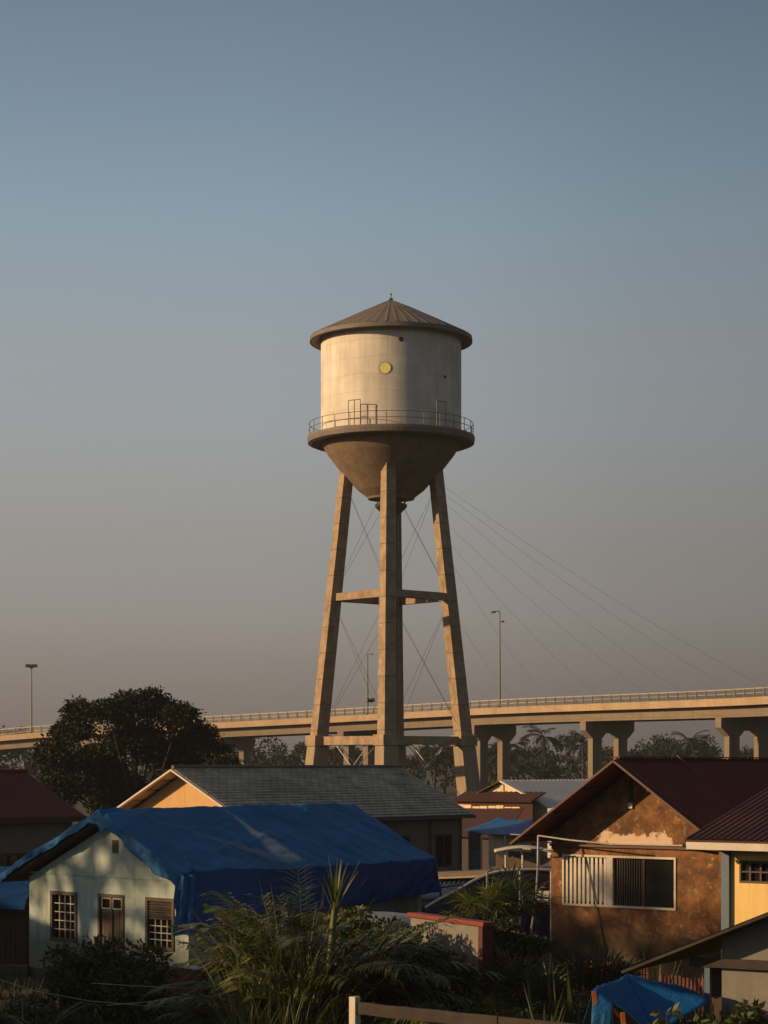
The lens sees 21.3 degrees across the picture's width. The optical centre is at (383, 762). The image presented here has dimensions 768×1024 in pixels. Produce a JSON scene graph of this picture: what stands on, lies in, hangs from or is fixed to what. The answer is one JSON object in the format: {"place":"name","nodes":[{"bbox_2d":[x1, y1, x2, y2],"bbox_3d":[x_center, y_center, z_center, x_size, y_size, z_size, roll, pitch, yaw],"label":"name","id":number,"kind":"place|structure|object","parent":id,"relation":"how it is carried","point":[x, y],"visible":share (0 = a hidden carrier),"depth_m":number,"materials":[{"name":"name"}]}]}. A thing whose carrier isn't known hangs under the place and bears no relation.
{"place":"outdoors","nodes":[
{"label":"outdoors","id":0,"kind":"place"},
{"bbox_2d":[1,980,251,1007],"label":"cable","id":1,"kind":"object","parent":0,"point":[91,1001],"visible":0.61,"depth_m":39.49,"materials":[{"name":"metal"}]},
{"bbox_2d":[92,983,226,989],"bbox_3d":[-4.302,4.319,39.499,2.697,0.136,0.014,0,0,0],"label":"cable","id":2,"kind":"object","parent":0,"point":[151,986],"visible":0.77,"depth_m":39.49,"materials":[{"name":"metal"}]},
{"bbox_2d":[0,766,701,1023],"bbox_3d":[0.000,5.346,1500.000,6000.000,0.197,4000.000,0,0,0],"label":"ground","id":3,"kind":"structure","parent":0,"point":[451,795],"depth_m":50.10,"materials":[{"name":"plant"}]},
{"bbox_2d":[0,725,26,768],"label":"hazy tree","id":4,"kind":"object","parent":3,"relation":"on","point":[12,756],"visible":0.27,"depth_m":302.01,"materials":[{"name":"green plant"}]},
{"bbox_2d":[0,898,29,974],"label":"lean to shed","id":5,"kind":"object","parent":3,"relation":"on","point":[14,935],"visible":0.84,"depth_m":53.03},
{"bbox_2d":[0,866,28,887],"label":"blue sheet","id":6,"kind":"object","parent":5,"relation":"on","point":[20,884],"visible":0.17,"depth_m":53.96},
{"bbox_2d":[0,888,28,909],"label":"blue sheet","id":7,"kind":"object","parent":5,"relation":"on","point":[13,898],"visible":0.87,"depth_m":52.87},
{"bbox_2d":[2,726,37,775],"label":"hazy tree","id":8,"kind":"object","parent":3,"relation":"on","point":[25,756],"visible":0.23,"depth_m":309.86,"materials":[{"name":"green plant"}]},
{"bbox_2d":[0,991,75,1023],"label":"leafy bush","id":9,"kind":"object","parent":3,"relation":"on","point":[30,1016],"visible":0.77,"depth_m":37.69,"materials":[{"name":"green plant"}]},
{"bbox_2d":[0,769,86,866],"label":"red roofed house","id":10,"kind":"structure","parent":3,"relation":"on","point":[35,813],"depth_m":61.27,"materials":[{"name":"metal"}]},
{"bbox_2d":[1,853,27,866],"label":"window","id":11,"kind":"structure","parent":10,"relation":"in","point":[9,859],"depth_m":60.42,"materials":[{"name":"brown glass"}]},
{"bbox_2d":[0,1001,98,1023],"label":"palm clump","id":12,"kind":"object","parent":3,"relation":"on","point":[58,1020],"visible":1,"depth_m":37.14,"materials":[{"name":"green plant"}]},
{"bbox_2d":[37,941,98,1023],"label":"leafy bush","id":13,"kind":"object","parent":3,"relation":"on","point":[79,989],"visible":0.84,"depth_m":41.17,"materials":[{"name":"green plant"}]},
{"bbox_2d":[38,934,178,1021],"bbox_3d":[-5.634,4.394,41.942,2.926,1.867,2.532,0,0,0],"label":"leafy bush","id":14,"kind":"object","parent":3,"relation":"on","point":[102,956],"visible":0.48,"depth_m":41.46,"materials":[{"name":"green plant"}]},
{"bbox_2d":[89,962,169,1023],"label":"leafy bush","id":15,"kind":"object","parent":3,"relation":"on","point":[120,994],"visible":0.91,"depth_m":40.67,"materials":[{"name":"green plant"}]},
{"bbox_2d":[27,685,244,814],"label":"broad tree","id":16,"kind":"object","parent":3,"relation":"on","point":[100,777],"visible":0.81,"depth_m":107.39,"materials":[{"name":"green plant"}]},
{"bbox_2d":[160,961,210,1016],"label":"garden wall","id":17,"kind":"structure","parent":3,"relation":"on","point":[181,972],"depth_m":43.67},
{"bbox_2d":[1,823,420,989],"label":"plaster house","id":18,"kind":"structure","parent":3,"relation":"on","point":[89,880],"depth_m":50.00,"materials":[{"name":"white"}]},
{"bbox_2d":[50,891,76,942],"bbox_3d":[-7.925,3.822,50.813,1.040,1.250,0.140,0,0,42],"label":"window","id":19,"kind":"structure","parent":18,"relation":"in","point":[63,904],"depth_m":50.91,"materials":[{"name":"white wood"}]},
{"bbox_2d":[97,893,123,966],"bbox_3d":[-6.594,4.185,49.596,0.974,1.990,0.120,0,0,42],"label":"door","id":20,"kind":"structure","parent":18,"relation":"in","point":[111,921],"depth_m":49.58,"materials":[{"name":"brown wood"}]},
{"bbox_2d":[145,897,174,951],"bbox_3d":[-5.271,3.824,48.410,1.023,1.250,0.140,0,0,42],"label":"window","id":21,"kind":"structure","parent":18,"relation":"in","point":[159,912],"depth_m":48.45,"materials":[{"name":"brown wood"}]},
{"bbox_2d":[0,802,463,935],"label":"tarpaulin","id":22,"kind":"object","parent":18,"relation":"on","point":[236,843],"visible":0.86,"depth_m":50.53,"materials":[{"name":"plastic"}]},
{"bbox_2d":[167,903,290,1017],"bbox_3d":[-2.974,4.020,39.180,2.305,2.560,1.981,0,0,-18],"label":"broad leaved plant","id":23,"kind":"object","parent":3,"relation":"on","point":[208,909],"visible":0.64,"depth_m":39.12,"materials":[{"name":"green plant"}]},
{"bbox_2d":[233,748,269,764],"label":"hazy tree","id":24,"kind":"object","parent":3,"relation":"on","point":[254,763],"visible":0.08,"depth_m":350.01,"materials":[{"name":"green plant"}]},
{"bbox_2d":[155,909,349,1023],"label":"grass tuft","id":25,"kind":"object","parent":3,"relation":"on","point":[274,1011],"visible":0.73,"depth_m":36.90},
{"bbox_2d":[209,923,309,1011],"bbox_3d":[-2.479,4.286,42.089,2.104,2.068,2.367,0,0,-40],"label":"dark shrub","id":26,"kind":"object","parent":3,"relation":"on","point":[223,970],"visible":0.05,"depth_m":41.99,"materials":[{"name":"green plant"}]},
{"bbox_2d":[238,737,304,764],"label":"hazy tree","id":27,"kind":"object","parent":3,"relation":"on","point":[291,758],"visible":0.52,"depth_m":329.54,"materials":[{"name":"green plant"}]},
{"bbox_2d":[210,977,341,1023],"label":"grass tuft","id":28,"kind":"object","parent":3,"relation":"on","point":[266,1022],"visible":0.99,"depth_m":34.72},
{"bbox_2d":[140,884,425,1018],"bbox_3d":[-1.809,3.876,38.873,5.330,3.111,5.580,0,0,-32],"label":"palm clump","id":29,"kind":"object","parent":3,"relation":"on","point":[250,948],"visible":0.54,"depth_m":38.09,"materials":[{"name":"green plant"}]},
{"bbox_2d":[272,741,306,763],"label":"hazy tree","id":30,"kind":"object","parent":3,"relation":"on","point":[299,750],"visible":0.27,"depth_m":344.41,"materials":[{"name":"green plant"}]},
{"bbox_2d":[166,852,421,1023],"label":"grass tuft","id":31,"kind":"object","parent":3,"relation":"on","point":[292,966],"visible":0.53,"depth_m":37.41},
{"bbox_2d":[117,765,475,905],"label":"tiled house","id":32,"kind":"structure","parent":3,"relation":"on","point":[413,810],"depth_m":70.99,"materials":[{"name":"grey tile"}]},
{"bbox_2d":[436,834,451,866],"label":"window","id":33,"kind":"structure","parent":32,"relation":"in","point":[443,841],"depth_m":72.91,"materials":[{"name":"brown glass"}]},
{"bbox_2d":[257,907,375,1021],"bbox_3d":[-1.229,4.044,39.761,2.033,2.512,1.778,0,0,-30],"label":"broad leaved plant","id":34,"kind":"object","parent":3,"relation":"on","point":[341,925],"visible":0.42,"depth_m":39.45,"materials":[{"name":"green plant"}]},
{"bbox_2d":[249,947,391,1023],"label":"grass tuft","id":35,"kind":"object","parent":3,"relation":"on","point":[317,1015],"visible":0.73,"depth_m":36.93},
{"bbox_2d":[200,864,461,1020],"bbox_3d":[-0.802,3.681,37.966,4.368,3.479,4.293,0,0,-35],"label":"palm clump","id":36,"kind":"object","parent":3,"relation":"on","point":[370,981],"visible":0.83,"depth_m":37.61,"materials":[{"name":"green plant"}]},
{"bbox_2d":[328,746,341,764],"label":"hazy tree","id":37,"kind":"object","parent":3,"relation":"on","point":[331,750],"visible":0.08,"depth_m":348.90,"materials":[{"name":"green plant"}]},
{"bbox_2d":[318,857,354,1021],"bbox_3d":[-0.802,3.501,38.052,0.892,3.635,0.838,0,0,36],"label":"young palm","id":38,"kind":"object","parent":3,"relation":"on","point":[336,889],"visible":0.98,"depth_m":37.95,"materials":[{"name":"green plant"}]},
{"bbox_2d":[328,747,362,764],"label":"hazy tree","id":39,"kind":"object","parent":3,"relation":"on","point":[358,752],"visible":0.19,"depth_m":328.67,"materials":[{"name":"green plant"}]},
{"bbox_2d":[282,911,410,957],"bbox_3d":[-0.610,4.427,46.893,2.875,1.996,3.600,0,0,42],"label":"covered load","id":40,"kind":"object","parent":3,"relation":"on","point":[403,917],"visible":0.09,"depth_m":46.98},
{"bbox_2d":[0,961,702,1023],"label":"undergrowth","id":41,"kind":"object","parent":3,"relation":"on","point":[33,987],"visible":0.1,"depth_m":43.33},
{"bbox_2d":[299,905,409,1016],"bbox_3d":[-0.745,4.127,42.370,2.425,2.396,2.459,0,0,-22],"label":"dark shrub","id":42,"kind":"object","parent":3,"relation":"on","point":[352,916],"visible":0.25,"depth_m":42.08,"materials":[{"name":"green plant"}]},
{"bbox_2d":[0,749,748,796],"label":"woodland","id":43,"kind":"object","parent":3,"relation":"on","point":[447,783],"visible":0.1,"depth_m":305.25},
{"bbox_2d":[0,687,767,788],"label":"road bridge","id":44,"kind":"structure","parent":3,"relation":"on","point":[734,717],"depth_m":234.63,"materials":[{"name":"concrete"}]},
{"bbox_2d":[25,664,37,732],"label":"street lamp","id":45,"kind":"object","parent":44,"relation":"on","point":[31,666],"visible":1,"depth_m":282.63,"materials":[{"name":"metal"}]},
{"bbox_2d":[366,653,373,714],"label":"street lamp","id":46,"kind":"object","parent":44,"relation":"on","point":[367,684],"visible":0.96,"depth_m":250.92,"materials":[{"name":"metal"}]},
{"bbox_2d":[491,611,503,706],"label":"street lamp","id":47,"kind":"object","parent":44,"relation":"on","point":[499,661],"visible":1,"depth_m":236.25,"materials":[{"name":"metal"}]},
{"bbox_2d":[305,294,480,795],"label":"water tower","id":48,"kind":"structure","parent":3,"relation":"on","point":[390,436],"depth_m":146.69,"materials":[{"name":"concrete"}]},
{"bbox_2d":[450,527,647,693],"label":"guy cable","id":49,"kind":"object","parent":48,"relation":"attached to","point":[542,610],"visible":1,"depth_m":175.49,"materials":[{"name":"metal"}]},
{"bbox_2d":[450,507,680,691],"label":"guy cable","id":50,"kind":"object","parent":48,"relation":"attached to","point":[558,599],"visible":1,"depth_m":171.92,"materials":[{"name":"metal"}]},
{"bbox_2d":[447,496,731,689],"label":"guy cable","id":51,"kind":"object","parent":48,"relation":"attached to","point":[577,590],"visible":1,"depth_m":171.21,"materials":[{"name":"metal"}]},
{"bbox_2d":[446,488,759,684],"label":"guy cable","id":52,"kind":"object","parent":48,"relation":"attached to","point":[598,589],"visible":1,"depth_m":169.48,"materials":[{"name":"metal"}]},
{"bbox_2d":[368,1017,443,1023],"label":"palm clump","id":53,"kind":"object","parent":3,"relation":"on","point":[392,1021],"visible":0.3,"depth_m":36.37,"materials":[{"name":"green plant"}]},
{"bbox_2d":[331,914,503,1023],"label":"palm clump","id":54,"kind":"object","parent":3,"relation":"on","point":[398,1001],"visible":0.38,"depth_m":39.65,"materials":[{"name":"green plant"}]},
{"bbox_2d":[406,745,441,778],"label":"hazy tree","id":55,"kind":"object","parent":3,"relation":"on","point":[409,765],"visible":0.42,"depth_m":339.52,"materials":[{"name":"green plant"}]},
{"bbox_2d":[367,931,488,1011],"bbox_3d":[0.825,4.334,40.670,2.562,1.991,2.507,0,0,0],"label":"dark shrub","id":56,"kind":"object","parent":3,"relation":"on","point":[467,980],"visible":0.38,"depth_m":40.18,"materials":[{"name":"green plant"}]},
{"bbox_2d":[426,771,430,784],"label":"marker post","id":57,"kind":"object","parent":3,"relation":"on","point":[428,776],"visible":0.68,"depth_m":111.92,"materials":[{"name":"metal"}]},
{"bbox_2d":[413,745,453,789],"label":"palm tree","id":58,"kind":"object","parent":3,"relation":"on","point":[444,758],"visible":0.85,"depth_m":299.67,"materials":[{"name":"green plant"}]},
{"bbox_2d":[415,745,454,793],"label":"hazy tree","id":59,"kind":"object","parent":3,"relation":"on","point":[440,772],"visible":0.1,"depth_m":349.60,"materials":[{"name":"green plant"}]},
{"bbox_2d":[443,745,454,769],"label":"hazy tree","id":60,"kind":"object","parent":3,"relation":"on","point":[448,750],"visible":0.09,"depth_m":343.51,"materials":[{"name":"green plant"}]},
{"bbox_2d":[407,912,494,1008],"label":"garden wall","id":61,"kind":"structure","parent":3,"relation":"on","point":[472,939],"depth_m":42.43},
{"bbox_2d":[349,996,573,1023],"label":"rail fence","id":62,"kind":"object","parent":3,"relation":"on","point":[357,1008],"visible":1,"depth_m":32.97,"materials":[{"name":"brown wood"}]},
{"bbox_2d":[405,986,528,1020],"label":"ground shrub","id":63,"kind":"object","parent":3,"relation":"on","point":[455,1005],"visible":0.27,"depth_m":38.80,"materials":[{"name":"green plant"}]},
{"bbox_2d":[432,875,525,923],"bbox_3d":[2.115,3.922,46.508,2.318,2.756,2.019,0,0,-36],"label":"fan palm","id":64,"kind":"object","parent":3,"relation":"on","point":[496,898],"visible":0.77,"depth_m":46.32,"materials":[{"name":"green plant"}]},
{"bbox_2d":[424,868,550,965],"bbox_3d":[2.665,3.992,52.669,3.304,2.615,2.213,0,0,0],"label":"arched awning","id":65,"kind":"object","parent":3,"relation":"on","point":[544,927],"visible":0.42,"depth_m":52.00,"materials":[{"name":"paint"}]},
{"bbox_2d":[458,804,534,870],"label":"dark roofed shack","id":66,"kind":"structure","parent":3,"relation":"on","point":[484,814],"depth_m":87.08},
{"bbox_2d":[464,817,533,870],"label":"blue awning","id":67,"kind":"object","parent":3,"relation":"on","point":[499,830],"visible":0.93,"depth_m":77.31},
{"bbox_2d":[488,743,516,782],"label":"hazy tree","id":68,"kind":"object","parent":3,"relation":"on","point":[494,767],"visible":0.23,"depth_m":329.29,"materials":[{"name":"green plant"}]},
{"bbox_2d":[488,742,525,769],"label":"palm tree","id":69,"kind":"object","parent":3,"relation":"on","point":[494,757],"visible":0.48,"depth_m":299.98,"materials":[{"name":"green plant"}]},
{"bbox_2d":[463,989,564,1021],"bbox_3d":[2.078,4.708,38.048,2.496,1.184,2.253,0,0,-44],"label":"fan palm","id":70,"kind":"object","parent":3,"relation":"on","point":[511,1013],"visible":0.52,"depth_m":37.66,"materials":[{"name":"green plant"}]},
{"bbox_2d":[469,861,566,925],"bbox_3d":[3.096,3.785,47.330,2.655,3.030,2.108,0,0,0],"label":"fan palm","id":71,"kind":"object","parent":3,"relation":"on","point":[534,906],"visible":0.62,"depth_m":47.07,"materials":[{"name":"green plant"}]},
{"bbox_2d":[493,737,543,779],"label":"hazy tree","id":72,"kind":"object","parent":3,"relation":"on","point":[526,752],"visible":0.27,"depth_m":338.60,"materials":[{"name":"green plant"}]},
{"bbox_2d":[453,779,587,866],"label":"white roofed house","id":73,"kind":"structure","parent":3,"relation":"on","point":[536,800],"depth_m":97.66,"materials":[{"name":"beige paint"}]},
{"bbox_2d":[494,845,550,868],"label":"curved shelter","id":74,"kind":"object","parent":3,"relation":"on","point":[524,862],"visible":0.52,"depth_m":66.44,"materials":[{"name":"beige paint"}]},
{"bbox_2d":[492,917,555,1006],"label":"dark shrub","id":75,"kind":"object","parent":3,"relation":"on","point":[510,936],"visible":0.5,"depth_m":43.64,"materials":[{"name":"green plant"}]},
{"bbox_2d":[485,941,574,1013],"bbox_3d":[2.808,4.441,42.044,2.582,1.718,2.803,0,0,0],"label":"fan palm","id":76,"kind":"object","parent":3,"relation":"on","point":[509,976],"visible":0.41,"depth_m":41.96,"materials":[{"name":"green plant"}]},
{"bbox_2d":[510,746,564,779],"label":"hazy tree","id":77,"kind":"object","parent":3,"relation":"on","point":[535,764],"visible":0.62,"depth_m":318.60,"materials":[{"name":"green plant"}]},
{"bbox_2d":[492,959,592,1013],"bbox_3d":[3.149,4.621,41.093,2.480,1.357,2.191,0,0,0],"label":"fan palm","id":78,"kind":"object","parent":3,"relation":"on","point":[540,986],"visible":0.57,"depth_m":40.78,"materials":[{"name":"green plant"}]},
{"bbox_2d":[521,725,564,779],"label":"palm tree","id":79,"kind":"object","parent":3,"relation":"on","point":[554,741],"visible":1,"depth_m":299.79,"materials":[{"name":"green plant"}]},
{"bbox_2d":[523,975,565,1021],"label":"sword plant","id":80,"kind":"object","parent":3,"relation":"on","point":[530,1008],"visible":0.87,"depth_m":36.66,"materials":[{"name":"green plant"}]},
{"bbox_2d":[547,963,582,1023],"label":"sword plant","id":81,"kind":"object","parent":3,"relation":"on","point":[570,1013],"visible":0.93,"depth_m":37.51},
{"bbox_2d":[547,730,587,778],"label":"hazy tree","id":82,"kind":"object","parent":3,"relation":"on","point":[565,740],"visible":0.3,"depth_m":359.05,"materials":[{"name":"green plant"}]},
{"bbox_2d":[516,985,620,1023],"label":"ground shrub","id":83,"kind":"object","parent":3,"relation":"on","point":[583,1005],"visible":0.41,"depth_m":39.15,"materials":[{"name":"green plant"}]},
{"bbox_2d":[534,941,627,1007],"bbox_3d":[4.252,4.567,43.539,2.305,1.465,2.542,0,0,40],"label":"fan palm","id":84,"kind":"object","parent":3,"relation":"on","point":[590,976],"visible":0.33,"depth_m":43.40,"materials":[{"name":"green plant"}]},
{"bbox_2d":[563,734,602,778],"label":"palm tree","id":85,"kind":"object","parent":3,"relation":"on","point":[583,743],"visible":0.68,"depth_m":309.86,"materials":[{"name":"green plant"}]},
{"bbox_2d":[543,935,627,1015],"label":"sword plant","id":86,"kind":"object","parent":3,"relation":"on","point":[579,982],"visible":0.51,"depth_m":42.78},
{"bbox_2d":[566,746,613,776],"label":"hazy tree","id":87,"kind":"object","parent":3,"relation":"on","point":[604,755],"visible":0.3,"depth_m":351.06,"materials":[{"name":"green plant"}]},
{"bbox_2d":[572,944,646,1006],"bbox_3d":[4.721,4.583,43.625,1.889,1.434,1.846,0,0,0],"label":"fan palm","id":88,"kind":"object","parent":3,"relation":"on","point":[618,974],"visible":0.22,"depth_m":43.48,"materials":[{"name":"green plant"}]},
{"bbox_2d":[569,958,649,982],"bbox_3d":[5.148,4.977,46.923,0.071,0.845,2.447,0,0,-42],"label":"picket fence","id":89,"kind":"object","parent":3,"relation":"on","point":[646,976],"visible":0.06,"depth_m":46.12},
{"bbox_2d":[602,738,654,767],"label":"hazy tree","id":90,"kind":"object","parent":3,"relation":"on","point":[636,754],"visible":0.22,"depth_m":328.88,"materials":[{"name":"green plant"}]},
{"bbox_2d":[509,755,767,985],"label":"brown house","id":91,"kind":"structure","parent":3,"relation":"on","point":[645,875],"depth_m":49.92,"materials":[{"name":"paint"}]},
{"bbox_2d":[537,891,549,901],"bbox_3d":[4.074,3.404,52.201,0.656,0.280,0.408,0,0,37],"label":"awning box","id":92,"kind":"object","parent":91,"relation":"attached to","point":[545,893],"visible":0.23,"depth_m":51.98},
{"bbox_2d":[522,835,613,934],"bbox_3d":[4.490,3.371,50.097,2.374,3.191,1.418,0,0,11],"label":"utility pole","id":93,"kind":"object","parent":91,"relation":"attached to","point":[537,849],"visible":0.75,"depth_m":50.16,"materials":[{"name":"metal"}]},
{"bbox_2d":[562,854,675,910],"bbox_3d":[5.763,2.915,50.073,3.197,1.275,0.145,0,0,37],"label":"window","id":94,"kind":"structure","parent":91,"relation":"in","point":[633,882],"depth_m":50.09,"materials":[{"name":"white glass"}]},
{"bbox_2d":[583,974,714,1023],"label":"blue canopy","id":95,"kind":"object","parent":3,"relation":"on","point":[639,999],"visible":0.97,"depth_m":34.03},
{"bbox_2d":[612,930,696,984],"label":"sword plant","id":96,"kind":"object","parent":3,"relation":"on","point":[655,975],"visible":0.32,"depth_m":41.46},
{"bbox_2d":[640,734,683,758],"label":"hazy tree","id":97,"kind":"object","parent":3,"relation":"on","point":[658,749],"visible":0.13,"depth_m":345.20,"materials":[{"name":"green plant"}]},
{"bbox_2d":[647,1002,709,1023],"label":"leafy bush","id":98,"kind":"object","parent":3,"relation":"on","point":[676,1014],"visible":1,"depth_m":32.53,"materials":[{"name":"green plant"}]},
{"bbox_2d":[642,733,715,758],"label":"hazy tree","id":99,"kind":"object","parent":3,"relation":"on","point":[667,748],"visible":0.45,"depth_m":328.13,"materials":[{"name":"green plant"}]},
{"bbox_2d":[660,973,703,1023],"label":"picket fence","id":100,"kind":"object","parent":3,"relation":"on","point":[695,987],"visible":0.41,"depth_m":40.89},
{"bbox_2d":[669,730,710,758],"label":"palm tree","id":101,"kind":"object","parent":3,"relation":"on","point":[690,747],"visible":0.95,"depth_m":304.49,"materials":[{"name":"green plant"}]},
{"bbox_2d":[621,912,767,1023],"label":"plaster shed","id":102,"kind":"structure","parent":3,"relation":"on","point":[736,973],"depth_m":35.86,"materials":[{"name":"plaster"},{"name":"dark timber"}]},
{"bbox_2d":[685,738,723,758],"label":"hazy tree","id":103,"kind":"object","parent":3,"relation":"on","point":[712,748],"visible":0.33,"depth_m":342.25,"materials":[{"name":"green plant"}]},
{"bbox_2d":[682,788,767,957],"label":"yellow house","id":104,"kind":"structure","parent":3,"relation":"on","point":[738,834],"depth_m":46.99,"materials":[{"name":"paint"}]},
{"bbox_2d":[739,860,767,883],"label":"window","id":105,"kind":"structure","parent":104,"relation":"in","point":[749,871],"depth_m":46.94,"materials":[{"name":"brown wood"}]},
{"bbox_2d":[701,999,767,1023],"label":"leafy bush","id":106,"kind":"object","parent":3,"relation":"on","point":[741,1014],"visible":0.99,"depth_m":33.45,"materials":[{"name":"green plant"}]},
{"bbox_2d":[740,745,753,758],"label":"hazy tree","id":107,"kind":"object","parent":3,"relation":"on","point":[745,752],"visible":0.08,"depth_m":339.50,"materials":[{"name":"green plant"}]},
{"bbox_2d":[0,0,767,765],"label":"sky","id":108,"kind":"structure","parent":0,"point":[192,192],"materials":[{"name":"blue"}]},
{"bbox_2d":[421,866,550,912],"bbox_3d":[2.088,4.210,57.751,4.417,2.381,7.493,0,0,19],"label":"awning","id":109,"kind":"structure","parent":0,"point":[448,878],"depth_m":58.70,"materials":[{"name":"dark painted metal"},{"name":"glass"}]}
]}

